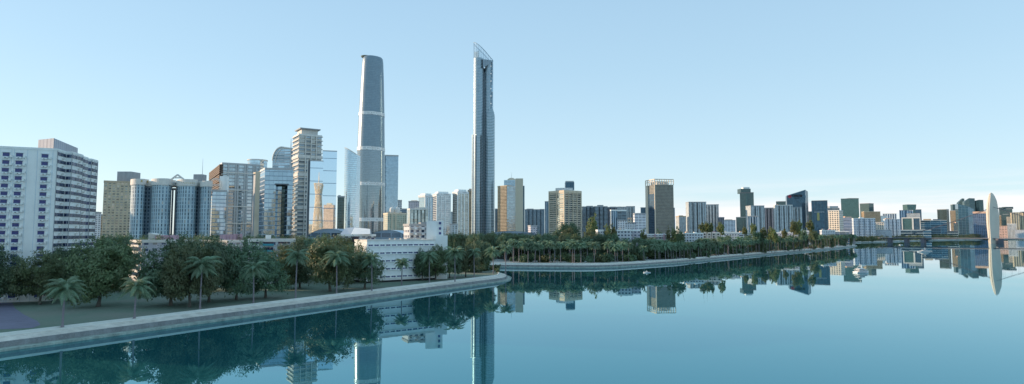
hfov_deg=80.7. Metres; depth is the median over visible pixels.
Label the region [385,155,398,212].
glass box tower
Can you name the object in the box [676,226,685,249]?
broadleaf tree
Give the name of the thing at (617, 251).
broadleaf tree
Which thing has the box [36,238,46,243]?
window
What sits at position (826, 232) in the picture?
flats
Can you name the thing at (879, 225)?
cream block
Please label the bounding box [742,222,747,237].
round tree
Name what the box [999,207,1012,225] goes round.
green office
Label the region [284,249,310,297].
palm tree
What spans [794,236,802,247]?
broadleaf tree
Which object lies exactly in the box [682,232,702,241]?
flats
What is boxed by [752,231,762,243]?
broadleaf tree
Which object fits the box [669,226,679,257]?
slender tree
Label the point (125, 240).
broadleaf tree
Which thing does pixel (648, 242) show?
palm tree
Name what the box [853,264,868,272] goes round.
motor yacht
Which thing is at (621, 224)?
apartment block
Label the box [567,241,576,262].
palm tree
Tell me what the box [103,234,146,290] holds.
broadleaf tree
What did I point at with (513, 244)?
palm tree
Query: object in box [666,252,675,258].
shrub
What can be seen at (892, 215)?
striped office
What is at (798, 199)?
slanted roof tower
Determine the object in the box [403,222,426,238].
balcony block
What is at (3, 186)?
window
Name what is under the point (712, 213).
apartment tower
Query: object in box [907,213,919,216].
striped office
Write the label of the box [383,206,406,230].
domed hotel
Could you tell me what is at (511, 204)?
gold office
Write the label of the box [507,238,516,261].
palm tree
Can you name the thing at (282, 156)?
arched tower
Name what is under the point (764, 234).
round tree
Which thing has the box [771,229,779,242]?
round tree
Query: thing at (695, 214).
apartment tower
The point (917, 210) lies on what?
dark block
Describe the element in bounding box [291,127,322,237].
slatted tower
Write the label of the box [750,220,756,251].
round tree
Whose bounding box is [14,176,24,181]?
window
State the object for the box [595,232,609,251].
broadleaf tree
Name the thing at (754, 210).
apartment tower
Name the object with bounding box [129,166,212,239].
rounded apartments
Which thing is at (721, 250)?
broadleaf tree
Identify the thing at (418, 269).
broadleaf tree
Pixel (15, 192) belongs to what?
window
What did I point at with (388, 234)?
hall
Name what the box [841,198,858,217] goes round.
green glass tower
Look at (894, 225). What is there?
apartment tower
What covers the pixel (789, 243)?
broadleaf tree
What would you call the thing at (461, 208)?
office tower
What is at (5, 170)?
window
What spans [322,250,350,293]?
palm tree
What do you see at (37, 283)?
broadleaf tree
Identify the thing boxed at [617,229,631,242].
flats
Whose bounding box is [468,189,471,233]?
office block
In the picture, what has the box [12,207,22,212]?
window
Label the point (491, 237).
broadleaf tree
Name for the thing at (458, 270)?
broadleaf tree
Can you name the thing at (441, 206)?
office tower
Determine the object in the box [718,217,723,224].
apartment block
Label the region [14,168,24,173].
window
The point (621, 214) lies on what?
apartment slab
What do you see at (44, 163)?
window
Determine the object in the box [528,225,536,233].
block
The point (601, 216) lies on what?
apartment slab
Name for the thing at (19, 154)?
window
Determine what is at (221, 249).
broadleaf tree
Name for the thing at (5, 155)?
window
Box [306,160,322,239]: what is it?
mirror tower
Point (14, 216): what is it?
window
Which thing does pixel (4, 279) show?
broadleaf tree
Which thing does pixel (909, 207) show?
trapezoid tower
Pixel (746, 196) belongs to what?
stepped green tower
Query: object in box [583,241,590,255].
palm tree
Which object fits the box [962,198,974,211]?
faceted tower
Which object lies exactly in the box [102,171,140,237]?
hotel block
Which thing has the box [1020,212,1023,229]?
cream tower
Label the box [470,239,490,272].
broadleaf tree
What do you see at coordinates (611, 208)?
apartment slab
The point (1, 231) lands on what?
window
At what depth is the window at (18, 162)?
221.54 m
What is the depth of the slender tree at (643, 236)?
637.39 m
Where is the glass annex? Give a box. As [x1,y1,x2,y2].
[210,176,228,237]
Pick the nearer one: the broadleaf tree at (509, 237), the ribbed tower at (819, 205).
the broadleaf tree at (509, 237)
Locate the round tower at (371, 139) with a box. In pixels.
[357,55,384,232]
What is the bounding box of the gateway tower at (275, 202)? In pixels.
[258,168,293,238]
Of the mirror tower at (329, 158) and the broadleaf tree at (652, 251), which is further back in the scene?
the mirror tower at (329, 158)
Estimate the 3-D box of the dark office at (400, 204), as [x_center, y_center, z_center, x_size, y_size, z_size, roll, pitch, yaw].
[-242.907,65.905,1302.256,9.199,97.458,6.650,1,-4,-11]
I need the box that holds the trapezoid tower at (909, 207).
[903,204,915,212]
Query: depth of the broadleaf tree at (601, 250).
577.20 m
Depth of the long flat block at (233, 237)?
315.89 m
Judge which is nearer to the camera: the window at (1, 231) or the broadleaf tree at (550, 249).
the window at (1, 231)
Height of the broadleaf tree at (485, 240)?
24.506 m
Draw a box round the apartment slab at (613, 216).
[610,210,617,231]
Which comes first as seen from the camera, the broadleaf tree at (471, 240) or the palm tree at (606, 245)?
the palm tree at (606, 245)
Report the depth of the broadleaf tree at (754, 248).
795.64 m
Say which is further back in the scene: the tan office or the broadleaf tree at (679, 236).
the tan office
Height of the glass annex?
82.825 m
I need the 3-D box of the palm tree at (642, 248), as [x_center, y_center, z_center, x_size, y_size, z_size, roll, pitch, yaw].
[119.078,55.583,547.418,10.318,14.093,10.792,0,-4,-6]
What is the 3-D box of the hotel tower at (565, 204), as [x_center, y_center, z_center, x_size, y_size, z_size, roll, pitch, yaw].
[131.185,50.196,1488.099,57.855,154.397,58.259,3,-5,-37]
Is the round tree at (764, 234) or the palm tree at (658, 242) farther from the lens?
the round tree at (764, 234)
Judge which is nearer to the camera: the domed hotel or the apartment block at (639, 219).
the domed hotel
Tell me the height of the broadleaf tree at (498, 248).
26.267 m
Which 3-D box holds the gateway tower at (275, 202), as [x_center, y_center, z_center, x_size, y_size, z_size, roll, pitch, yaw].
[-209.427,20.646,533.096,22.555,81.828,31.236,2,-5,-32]
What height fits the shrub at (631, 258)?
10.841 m
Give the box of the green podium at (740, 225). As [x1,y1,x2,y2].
[736,217,745,231]
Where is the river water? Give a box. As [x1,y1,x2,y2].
[0,239,1023,383]
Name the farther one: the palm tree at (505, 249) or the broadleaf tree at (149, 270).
the palm tree at (505, 249)
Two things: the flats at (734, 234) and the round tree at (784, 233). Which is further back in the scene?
the round tree at (784, 233)
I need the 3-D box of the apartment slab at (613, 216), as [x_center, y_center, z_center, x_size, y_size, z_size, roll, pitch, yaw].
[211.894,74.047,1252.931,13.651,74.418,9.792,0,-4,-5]
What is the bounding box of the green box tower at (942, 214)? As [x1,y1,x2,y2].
[937,209,949,230]
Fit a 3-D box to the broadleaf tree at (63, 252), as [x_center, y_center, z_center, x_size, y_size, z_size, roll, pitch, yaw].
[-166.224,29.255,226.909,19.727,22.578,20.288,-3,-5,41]
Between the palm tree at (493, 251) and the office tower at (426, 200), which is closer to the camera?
the palm tree at (493, 251)
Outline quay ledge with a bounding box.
[0,240,929,351]
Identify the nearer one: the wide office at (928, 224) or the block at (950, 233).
the block at (950, 233)
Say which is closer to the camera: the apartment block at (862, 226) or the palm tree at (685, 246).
the palm tree at (685, 246)
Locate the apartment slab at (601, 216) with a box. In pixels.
[593,205,607,235]
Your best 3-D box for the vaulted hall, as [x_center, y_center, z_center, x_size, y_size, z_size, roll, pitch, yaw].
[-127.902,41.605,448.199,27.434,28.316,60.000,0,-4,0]
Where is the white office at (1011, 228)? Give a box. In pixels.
[1007,224,1016,237]
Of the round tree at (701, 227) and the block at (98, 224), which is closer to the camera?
the round tree at (701, 227)
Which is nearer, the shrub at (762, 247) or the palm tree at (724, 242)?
the palm tree at (724, 242)
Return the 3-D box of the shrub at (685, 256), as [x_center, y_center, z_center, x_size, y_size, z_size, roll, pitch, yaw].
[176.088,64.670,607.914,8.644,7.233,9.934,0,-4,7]
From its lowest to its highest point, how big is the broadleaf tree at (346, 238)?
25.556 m
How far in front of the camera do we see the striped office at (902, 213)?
2991.20 m
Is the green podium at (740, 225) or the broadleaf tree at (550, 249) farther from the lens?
the green podium at (740, 225)
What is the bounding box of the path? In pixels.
[0,302,39,328]
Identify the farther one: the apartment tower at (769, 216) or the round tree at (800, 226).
the apartment tower at (769, 216)
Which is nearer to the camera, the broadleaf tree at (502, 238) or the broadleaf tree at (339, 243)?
the broadleaf tree at (339, 243)
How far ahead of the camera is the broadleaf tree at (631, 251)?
553.37 m
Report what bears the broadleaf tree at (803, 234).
on the ground
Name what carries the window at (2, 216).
in the apartment tower at (48, 193)
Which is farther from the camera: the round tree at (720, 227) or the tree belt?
the tree belt
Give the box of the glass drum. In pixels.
[247,159,267,168]
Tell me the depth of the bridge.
1686.68 m
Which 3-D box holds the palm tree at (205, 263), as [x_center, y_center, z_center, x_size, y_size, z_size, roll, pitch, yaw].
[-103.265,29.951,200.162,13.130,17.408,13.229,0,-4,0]
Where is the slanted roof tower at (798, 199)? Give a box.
[786,190,808,230]
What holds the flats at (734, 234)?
on the ground
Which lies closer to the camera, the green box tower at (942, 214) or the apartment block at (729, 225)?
the apartment block at (729, 225)
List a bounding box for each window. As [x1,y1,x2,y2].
[0,175,10,180]
[0,183,10,188]
[0,192,9,196]
[0,199,9,204]
[0,207,9,212]
[0,214,8,220]
[0,222,8,228]
[0,230,7,236]
[0,238,7,243]
[1,159,11,165]
[1,167,11,173]
[2,152,12,157]
[7,294,17,299]
[10,238,20,243]
[10,247,20,251]
[11,222,21,228]
[11,230,21,235]
[12,200,22,204]
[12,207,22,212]
[12,215,21,220]
[13,183,23,189]
[13,191,23,196]
[14,160,24,165]
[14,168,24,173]
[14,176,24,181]
[15,152,25,158]
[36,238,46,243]
[37,216,47,220]
[37,223,47,228]
[37,230,46,235]
[38,199,48,205]
[38,207,47,212]
[39,184,49,189]
[39,192,48,197]
[40,161,50,166]
[40,169,49,174]
[40,176,49,182]
[41,153,50,159]
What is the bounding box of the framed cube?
[901,217,920,229]
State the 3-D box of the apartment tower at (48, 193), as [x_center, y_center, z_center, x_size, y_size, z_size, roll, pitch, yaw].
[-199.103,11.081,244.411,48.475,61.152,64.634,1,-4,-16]
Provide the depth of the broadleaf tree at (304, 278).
271.85 m
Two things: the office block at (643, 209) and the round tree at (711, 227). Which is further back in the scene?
the office block at (643, 209)
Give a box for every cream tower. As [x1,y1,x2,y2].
[1010,212,1020,229]
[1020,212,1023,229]
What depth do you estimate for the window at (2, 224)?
218.50 m
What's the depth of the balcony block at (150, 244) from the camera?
293.48 m
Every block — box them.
[95,212,101,241]
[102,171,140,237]
[129,233,187,281]
[191,234,243,249]
[209,162,260,236]
[248,235,295,284]
[252,171,259,238]
[354,221,447,282]
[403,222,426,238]
[407,207,428,223]
[408,200,418,208]
[449,224,457,234]
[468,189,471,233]
[495,209,497,231]
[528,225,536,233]
[617,220,627,229]
[625,223,635,229]
[633,213,645,232]
[640,207,645,212]
[676,215,685,233]
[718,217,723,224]
[724,219,735,231]
[748,216,758,234]
[776,201,785,204]
[814,212,824,234]
[828,206,839,228]
[828,210,843,230]
[843,216,851,233]
[852,217,875,240]
[875,222,883,229]
[876,230,891,240]
[915,209,921,219]
[947,231,958,237]
[954,222,957,230]
[955,204,973,237]
[999,226,1007,237]
[1015,230,1023,237]
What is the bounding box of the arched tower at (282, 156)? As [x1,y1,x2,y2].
[272,146,292,167]
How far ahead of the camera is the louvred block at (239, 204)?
650.23 m
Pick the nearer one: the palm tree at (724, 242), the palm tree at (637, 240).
the palm tree at (637, 240)
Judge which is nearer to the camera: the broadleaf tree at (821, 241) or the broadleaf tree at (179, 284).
the broadleaf tree at (179, 284)
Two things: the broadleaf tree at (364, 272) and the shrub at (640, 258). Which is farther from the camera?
the shrub at (640, 258)
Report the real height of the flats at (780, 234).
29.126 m
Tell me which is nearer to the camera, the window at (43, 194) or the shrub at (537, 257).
the window at (43, 194)
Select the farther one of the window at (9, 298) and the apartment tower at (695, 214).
the apartment tower at (695, 214)
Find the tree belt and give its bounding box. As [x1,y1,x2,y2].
[810,233,999,241]
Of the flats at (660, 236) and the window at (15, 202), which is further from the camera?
the flats at (660, 236)
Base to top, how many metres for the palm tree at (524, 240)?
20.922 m
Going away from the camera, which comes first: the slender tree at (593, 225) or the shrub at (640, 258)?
the shrub at (640, 258)
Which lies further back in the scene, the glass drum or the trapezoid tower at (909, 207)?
the trapezoid tower at (909, 207)
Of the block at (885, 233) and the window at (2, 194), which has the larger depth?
the block at (885, 233)
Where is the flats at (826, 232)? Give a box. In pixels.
[819,229,834,234]
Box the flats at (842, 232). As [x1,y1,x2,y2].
[835,230,849,244]
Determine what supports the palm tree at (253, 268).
on the ground
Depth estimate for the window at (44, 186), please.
224.04 m
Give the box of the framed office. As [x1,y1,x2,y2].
[973,211,987,237]
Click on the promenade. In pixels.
(72, 330)
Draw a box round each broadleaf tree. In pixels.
[0,241,31,299]
[8,247,72,304]
[43,240,93,294]
[52,234,137,307]
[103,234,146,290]
[108,235,134,244]
[116,234,131,276]
[130,229,200,305]
[152,233,164,239]
[157,236,225,306]
[191,233,243,301]
[192,235,203,246]
[196,236,232,290]
[219,236,264,299]
[232,240,292,297]
[264,243,308,288]
[280,237,313,287]
[292,236,308,249]
[297,232,332,263]
[304,234,360,290]
[333,232,356,250]
[334,235,351,275]
[338,240,364,278]
[340,248,387,288]
[413,248,431,280]
[424,244,453,279]
[447,243,462,277]
[448,233,459,247]
[454,233,466,251]
[454,239,480,276]
[465,233,479,250]
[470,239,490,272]
[481,235,491,246]
[481,242,495,268]
[484,234,494,245]
[491,235,499,258]
[496,233,508,260]
[496,235,504,258]
[505,233,513,259]
[509,234,525,255]
[510,236,520,256]
[523,232,543,255]
[540,236,554,256]
[552,229,560,236]
[554,233,567,253]
[558,223,567,234]
[562,227,574,236]
[568,222,580,235]
[570,233,582,251]
[576,235,593,257]
[583,229,595,237]
[593,232,606,253]
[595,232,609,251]
[608,234,621,252]
[610,233,618,252]
[623,239,636,254]
[636,244,645,255]
[646,242,659,258]
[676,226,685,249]
[691,242,701,254]
[711,247,719,254]
[719,244,723,252]
[747,244,756,251]
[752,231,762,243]
[786,236,792,247]
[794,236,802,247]
[798,229,806,249]
[802,238,807,247]
[808,230,818,243]
[810,239,817,245]
[817,238,824,247]
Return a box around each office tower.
[418,193,432,220]
[433,192,450,234]
[452,189,468,235]
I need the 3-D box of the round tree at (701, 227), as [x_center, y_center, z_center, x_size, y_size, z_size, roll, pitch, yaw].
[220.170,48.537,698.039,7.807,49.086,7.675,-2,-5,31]
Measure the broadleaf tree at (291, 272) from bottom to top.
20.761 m
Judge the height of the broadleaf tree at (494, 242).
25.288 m
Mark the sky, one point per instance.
(890, 105)
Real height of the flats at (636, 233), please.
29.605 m
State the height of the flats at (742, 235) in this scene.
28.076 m
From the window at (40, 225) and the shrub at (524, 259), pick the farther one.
the shrub at (524, 259)
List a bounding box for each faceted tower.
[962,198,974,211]
[975,200,983,211]
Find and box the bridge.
[879,193,1023,243]
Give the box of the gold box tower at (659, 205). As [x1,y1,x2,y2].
[645,179,674,233]
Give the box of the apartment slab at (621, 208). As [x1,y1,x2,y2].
[617,207,626,217]
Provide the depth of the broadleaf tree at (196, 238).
303.45 m
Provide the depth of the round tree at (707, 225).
717.94 m
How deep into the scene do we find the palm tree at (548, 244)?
514.68 m
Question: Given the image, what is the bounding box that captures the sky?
[0,0,1023,233]
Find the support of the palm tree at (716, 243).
on the ground
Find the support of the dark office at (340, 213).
on the ground
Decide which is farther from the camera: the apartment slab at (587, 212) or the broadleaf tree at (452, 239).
the apartment slab at (587, 212)
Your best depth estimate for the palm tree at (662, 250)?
570.03 m
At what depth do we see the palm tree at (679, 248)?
590.51 m
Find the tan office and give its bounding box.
[861,211,880,221]
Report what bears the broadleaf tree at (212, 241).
on the ground
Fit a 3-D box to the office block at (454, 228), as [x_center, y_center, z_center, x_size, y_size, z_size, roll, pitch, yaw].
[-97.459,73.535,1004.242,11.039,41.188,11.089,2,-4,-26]
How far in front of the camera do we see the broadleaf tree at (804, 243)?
969.01 m
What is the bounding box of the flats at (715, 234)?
[703,231,720,239]
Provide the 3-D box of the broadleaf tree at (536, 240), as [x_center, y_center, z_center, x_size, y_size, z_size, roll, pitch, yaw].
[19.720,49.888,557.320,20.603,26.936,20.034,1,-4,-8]
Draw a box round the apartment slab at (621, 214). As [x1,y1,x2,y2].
[617,210,626,224]
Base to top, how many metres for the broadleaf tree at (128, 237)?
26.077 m
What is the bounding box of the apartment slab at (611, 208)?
[607,207,616,230]
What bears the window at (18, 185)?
in the apartment tower at (48, 193)
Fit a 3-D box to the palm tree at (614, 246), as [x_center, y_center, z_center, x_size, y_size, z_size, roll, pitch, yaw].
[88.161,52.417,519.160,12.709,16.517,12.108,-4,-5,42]
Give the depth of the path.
174.20 m
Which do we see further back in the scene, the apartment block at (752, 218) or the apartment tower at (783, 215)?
the apartment tower at (783, 215)
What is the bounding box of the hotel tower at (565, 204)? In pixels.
[548,181,581,237]
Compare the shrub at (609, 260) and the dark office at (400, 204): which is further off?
the dark office at (400, 204)
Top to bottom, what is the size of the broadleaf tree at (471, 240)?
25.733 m
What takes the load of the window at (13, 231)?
in the apartment tower at (48, 193)
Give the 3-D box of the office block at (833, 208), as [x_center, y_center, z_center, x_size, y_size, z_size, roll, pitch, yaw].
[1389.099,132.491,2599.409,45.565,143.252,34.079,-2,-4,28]
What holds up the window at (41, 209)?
in the apartment tower at (48, 193)
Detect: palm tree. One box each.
[38,276,86,326]
[118,277,154,318]
[181,256,222,308]
[241,261,267,302]
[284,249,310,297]
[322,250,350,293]
[361,253,382,290]
[394,258,409,284]
[419,252,438,282]
[444,246,466,281]
[465,248,481,276]
[484,246,500,273]
[498,244,513,273]
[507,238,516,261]
[508,240,519,262]
[515,241,522,262]
[519,238,530,244]
[523,243,531,262]
[529,242,540,250]
[537,243,544,262]
[545,241,553,262]
[549,243,559,262]
[556,241,565,262]
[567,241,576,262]
[568,241,580,262]
[576,243,584,248]
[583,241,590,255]
[587,242,599,262]
[602,242,611,255]
[609,243,620,261]
[617,242,627,261]
[626,242,633,261]
[633,237,643,244]
[638,245,647,253]
[644,239,653,258]
[649,244,660,259]
[653,239,662,259]
[655,245,664,251]
[660,242,670,259]
[671,244,681,258]
[675,241,684,258]
[681,244,689,258]
[695,242,703,256]
[703,242,711,256]
[711,241,720,247]
[720,239,728,254]
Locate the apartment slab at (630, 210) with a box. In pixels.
[626,206,634,222]
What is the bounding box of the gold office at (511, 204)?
[497,172,524,231]
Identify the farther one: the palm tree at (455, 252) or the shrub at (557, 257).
the shrub at (557, 257)
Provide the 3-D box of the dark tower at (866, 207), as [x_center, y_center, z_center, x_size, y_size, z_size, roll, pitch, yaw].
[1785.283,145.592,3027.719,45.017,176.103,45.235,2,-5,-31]
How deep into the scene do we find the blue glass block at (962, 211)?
2982.82 m
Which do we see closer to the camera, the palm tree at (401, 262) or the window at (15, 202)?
the window at (15, 202)
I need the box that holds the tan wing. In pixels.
[950,210,955,230]
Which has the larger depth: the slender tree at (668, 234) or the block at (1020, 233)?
the block at (1020, 233)
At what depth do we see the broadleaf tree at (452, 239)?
572.32 m
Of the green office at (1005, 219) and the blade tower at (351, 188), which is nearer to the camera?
the blade tower at (351, 188)
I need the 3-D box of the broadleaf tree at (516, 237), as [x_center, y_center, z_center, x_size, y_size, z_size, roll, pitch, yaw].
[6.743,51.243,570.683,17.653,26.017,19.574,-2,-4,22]
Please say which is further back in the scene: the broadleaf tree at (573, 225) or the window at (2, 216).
the broadleaf tree at (573, 225)
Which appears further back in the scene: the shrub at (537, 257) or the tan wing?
the tan wing
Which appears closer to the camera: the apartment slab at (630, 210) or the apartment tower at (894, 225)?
the apartment slab at (630, 210)
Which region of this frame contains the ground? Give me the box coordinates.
[0,234,937,332]
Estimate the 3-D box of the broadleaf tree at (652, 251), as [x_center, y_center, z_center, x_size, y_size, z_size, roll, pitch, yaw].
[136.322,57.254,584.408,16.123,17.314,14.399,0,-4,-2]
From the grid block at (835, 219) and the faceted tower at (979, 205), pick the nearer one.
the grid block at (835, 219)
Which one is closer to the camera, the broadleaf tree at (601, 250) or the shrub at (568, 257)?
the shrub at (568, 257)
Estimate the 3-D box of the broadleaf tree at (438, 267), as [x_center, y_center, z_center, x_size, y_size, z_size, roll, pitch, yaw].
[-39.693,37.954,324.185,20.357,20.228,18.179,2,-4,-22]
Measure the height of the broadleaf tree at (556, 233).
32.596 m
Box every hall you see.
[308,229,343,239]
[340,227,375,276]
[372,230,403,238]
[486,231,538,235]
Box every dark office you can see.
[337,195,344,228]
[398,200,401,211]
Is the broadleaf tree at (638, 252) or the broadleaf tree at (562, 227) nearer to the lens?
the broadleaf tree at (638, 252)
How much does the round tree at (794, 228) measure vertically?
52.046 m
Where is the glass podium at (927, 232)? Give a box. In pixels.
[901,230,931,239]
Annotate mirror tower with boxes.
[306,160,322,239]
[322,150,336,228]
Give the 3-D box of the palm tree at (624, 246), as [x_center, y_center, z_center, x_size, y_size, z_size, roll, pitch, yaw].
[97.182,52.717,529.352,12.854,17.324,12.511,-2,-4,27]
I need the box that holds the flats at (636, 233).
[631,229,639,246]
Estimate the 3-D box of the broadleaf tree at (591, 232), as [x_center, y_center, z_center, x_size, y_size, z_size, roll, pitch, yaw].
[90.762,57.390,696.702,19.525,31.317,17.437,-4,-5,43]
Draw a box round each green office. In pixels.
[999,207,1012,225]
[1003,214,1008,225]
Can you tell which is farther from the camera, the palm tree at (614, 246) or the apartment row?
the apartment row
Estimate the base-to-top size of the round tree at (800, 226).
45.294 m
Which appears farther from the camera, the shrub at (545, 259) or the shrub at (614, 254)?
the shrub at (614, 254)
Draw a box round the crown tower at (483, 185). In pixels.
[471,42,494,234]
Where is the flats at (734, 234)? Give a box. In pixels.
[721,231,738,252]
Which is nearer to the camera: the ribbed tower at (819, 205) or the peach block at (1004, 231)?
the ribbed tower at (819, 205)
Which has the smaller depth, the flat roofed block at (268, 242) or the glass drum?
the flat roofed block at (268, 242)
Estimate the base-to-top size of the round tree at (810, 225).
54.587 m
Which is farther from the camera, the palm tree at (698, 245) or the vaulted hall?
the palm tree at (698, 245)
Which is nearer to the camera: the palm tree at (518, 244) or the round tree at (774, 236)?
the palm tree at (518, 244)
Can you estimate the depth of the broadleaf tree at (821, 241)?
1044.08 m
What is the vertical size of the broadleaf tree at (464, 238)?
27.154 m
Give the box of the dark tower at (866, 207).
[860,203,873,216]
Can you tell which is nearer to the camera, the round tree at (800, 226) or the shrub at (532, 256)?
the shrub at (532, 256)
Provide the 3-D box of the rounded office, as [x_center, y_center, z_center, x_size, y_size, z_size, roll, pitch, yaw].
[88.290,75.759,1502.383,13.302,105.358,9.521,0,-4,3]
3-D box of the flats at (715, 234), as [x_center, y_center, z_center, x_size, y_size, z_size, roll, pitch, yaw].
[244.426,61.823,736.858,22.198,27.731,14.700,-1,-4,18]
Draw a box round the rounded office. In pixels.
[545,201,548,233]
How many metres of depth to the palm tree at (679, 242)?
594.29 m
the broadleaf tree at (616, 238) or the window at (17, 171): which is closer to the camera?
the window at (17, 171)
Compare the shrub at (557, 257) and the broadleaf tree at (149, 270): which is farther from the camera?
the shrub at (557, 257)
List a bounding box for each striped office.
[883,213,896,218]
[899,210,912,229]
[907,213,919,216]
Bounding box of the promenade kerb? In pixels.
[0,239,950,336]
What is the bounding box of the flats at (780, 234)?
[776,231,797,236]
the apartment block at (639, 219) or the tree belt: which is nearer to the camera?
the apartment block at (639, 219)
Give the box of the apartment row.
[525,209,544,235]
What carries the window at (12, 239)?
in the apartment tower at (48, 193)
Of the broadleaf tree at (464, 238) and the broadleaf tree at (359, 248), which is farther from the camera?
the broadleaf tree at (464, 238)
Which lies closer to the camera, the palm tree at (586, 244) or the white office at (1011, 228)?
the palm tree at (586, 244)
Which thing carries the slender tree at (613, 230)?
on the ground
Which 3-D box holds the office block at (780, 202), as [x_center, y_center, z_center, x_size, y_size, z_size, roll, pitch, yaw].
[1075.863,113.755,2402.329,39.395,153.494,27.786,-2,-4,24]
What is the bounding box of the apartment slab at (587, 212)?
[582,206,593,237]
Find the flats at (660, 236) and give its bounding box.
[640,233,672,256]
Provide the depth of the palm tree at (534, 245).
510.29 m
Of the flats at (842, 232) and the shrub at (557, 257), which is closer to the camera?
the shrub at (557, 257)
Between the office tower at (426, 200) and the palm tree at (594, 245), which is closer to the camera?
the palm tree at (594, 245)
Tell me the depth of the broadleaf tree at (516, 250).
565.22 m
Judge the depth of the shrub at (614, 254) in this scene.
542.52 m
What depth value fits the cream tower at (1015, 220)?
2890.41 m
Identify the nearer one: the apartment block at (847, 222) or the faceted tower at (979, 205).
the apartment block at (847, 222)
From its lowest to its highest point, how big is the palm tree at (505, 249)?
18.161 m
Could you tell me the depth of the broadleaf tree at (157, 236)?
307.59 m
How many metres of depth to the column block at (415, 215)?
826.13 m
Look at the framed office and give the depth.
2780.14 m
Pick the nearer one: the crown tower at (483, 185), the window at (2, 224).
the window at (2, 224)
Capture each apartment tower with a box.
[0,138,97,302]
[685,202,706,232]
[706,204,718,231]
[745,205,764,232]
[764,208,773,234]
[773,205,792,231]
[793,207,802,235]
[883,218,900,235]
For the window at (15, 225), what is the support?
in the apartment tower at (48, 193)
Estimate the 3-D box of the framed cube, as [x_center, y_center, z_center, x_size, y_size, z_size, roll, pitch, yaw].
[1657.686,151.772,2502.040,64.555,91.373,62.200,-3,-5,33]
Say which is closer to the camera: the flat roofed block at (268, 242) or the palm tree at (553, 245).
the flat roofed block at (268, 242)
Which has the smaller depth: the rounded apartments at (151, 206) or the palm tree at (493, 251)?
the palm tree at (493, 251)
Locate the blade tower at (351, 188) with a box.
[344,147,359,228]
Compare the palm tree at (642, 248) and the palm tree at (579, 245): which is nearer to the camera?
the palm tree at (579, 245)
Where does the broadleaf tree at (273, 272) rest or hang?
on the ground
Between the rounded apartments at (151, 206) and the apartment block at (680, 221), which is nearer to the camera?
the rounded apartments at (151, 206)
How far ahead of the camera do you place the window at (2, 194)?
219.17 m
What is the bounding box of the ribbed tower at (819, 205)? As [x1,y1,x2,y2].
[811,200,827,230]
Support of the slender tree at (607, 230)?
on the ground
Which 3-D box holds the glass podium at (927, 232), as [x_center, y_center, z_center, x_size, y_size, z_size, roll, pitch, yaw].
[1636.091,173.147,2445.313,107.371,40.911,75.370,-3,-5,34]
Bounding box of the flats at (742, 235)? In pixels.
[739,231,752,247]
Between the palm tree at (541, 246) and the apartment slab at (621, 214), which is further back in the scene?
the apartment slab at (621, 214)
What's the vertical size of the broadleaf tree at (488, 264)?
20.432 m
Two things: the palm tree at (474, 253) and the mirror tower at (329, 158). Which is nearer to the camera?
the palm tree at (474, 253)
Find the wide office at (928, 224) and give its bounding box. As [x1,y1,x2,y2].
[920,219,946,234]
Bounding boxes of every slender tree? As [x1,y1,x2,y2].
[586,213,597,232]
[604,224,610,235]
[610,223,617,234]
[640,228,646,239]
[665,229,670,239]
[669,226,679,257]
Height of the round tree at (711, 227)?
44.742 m
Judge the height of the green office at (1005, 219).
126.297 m
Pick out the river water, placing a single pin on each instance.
(946, 312)
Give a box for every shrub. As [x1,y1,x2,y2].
[518,254,528,262]
[521,253,535,261]
[535,254,549,261]
[540,255,550,262]
[551,253,563,261]
[561,252,576,262]
[595,253,607,262]
[600,253,613,262]
[606,252,616,260]
[620,252,633,261]
[638,256,645,260]
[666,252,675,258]
[682,253,690,258]
[700,250,710,257]
[757,246,766,252]
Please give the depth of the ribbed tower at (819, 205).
1890.31 m
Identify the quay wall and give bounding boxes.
[0,239,987,347]
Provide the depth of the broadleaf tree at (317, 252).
255.80 m
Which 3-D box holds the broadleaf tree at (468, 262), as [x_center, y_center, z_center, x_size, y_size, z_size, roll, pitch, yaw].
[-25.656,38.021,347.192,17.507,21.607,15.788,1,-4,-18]
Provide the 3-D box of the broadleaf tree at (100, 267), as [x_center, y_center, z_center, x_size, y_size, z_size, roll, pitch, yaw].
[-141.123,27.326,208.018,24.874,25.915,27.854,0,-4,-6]
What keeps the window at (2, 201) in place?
in the apartment tower at (48, 193)
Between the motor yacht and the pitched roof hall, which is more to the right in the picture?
the motor yacht
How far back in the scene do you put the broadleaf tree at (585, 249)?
580.08 m
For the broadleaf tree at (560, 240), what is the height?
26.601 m
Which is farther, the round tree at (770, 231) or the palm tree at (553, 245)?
the round tree at (770, 231)
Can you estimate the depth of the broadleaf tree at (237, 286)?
223.81 m
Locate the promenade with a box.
[0,239,964,341]
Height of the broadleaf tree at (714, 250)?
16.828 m
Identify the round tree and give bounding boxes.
[698,222,705,232]
[704,216,709,237]
[708,222,713,238]
[716,222,724,254]
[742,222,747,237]
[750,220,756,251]
[760,227,766,251]
[767,226,772,252]
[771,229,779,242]
[781,228,787,237]
[790,218,798,241]
[794,220,802,250]
[805,214,813,250]
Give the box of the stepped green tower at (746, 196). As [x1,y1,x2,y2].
[737,187,753,216]
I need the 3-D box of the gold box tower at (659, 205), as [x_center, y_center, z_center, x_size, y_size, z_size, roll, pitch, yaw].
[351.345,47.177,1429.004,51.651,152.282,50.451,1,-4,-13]

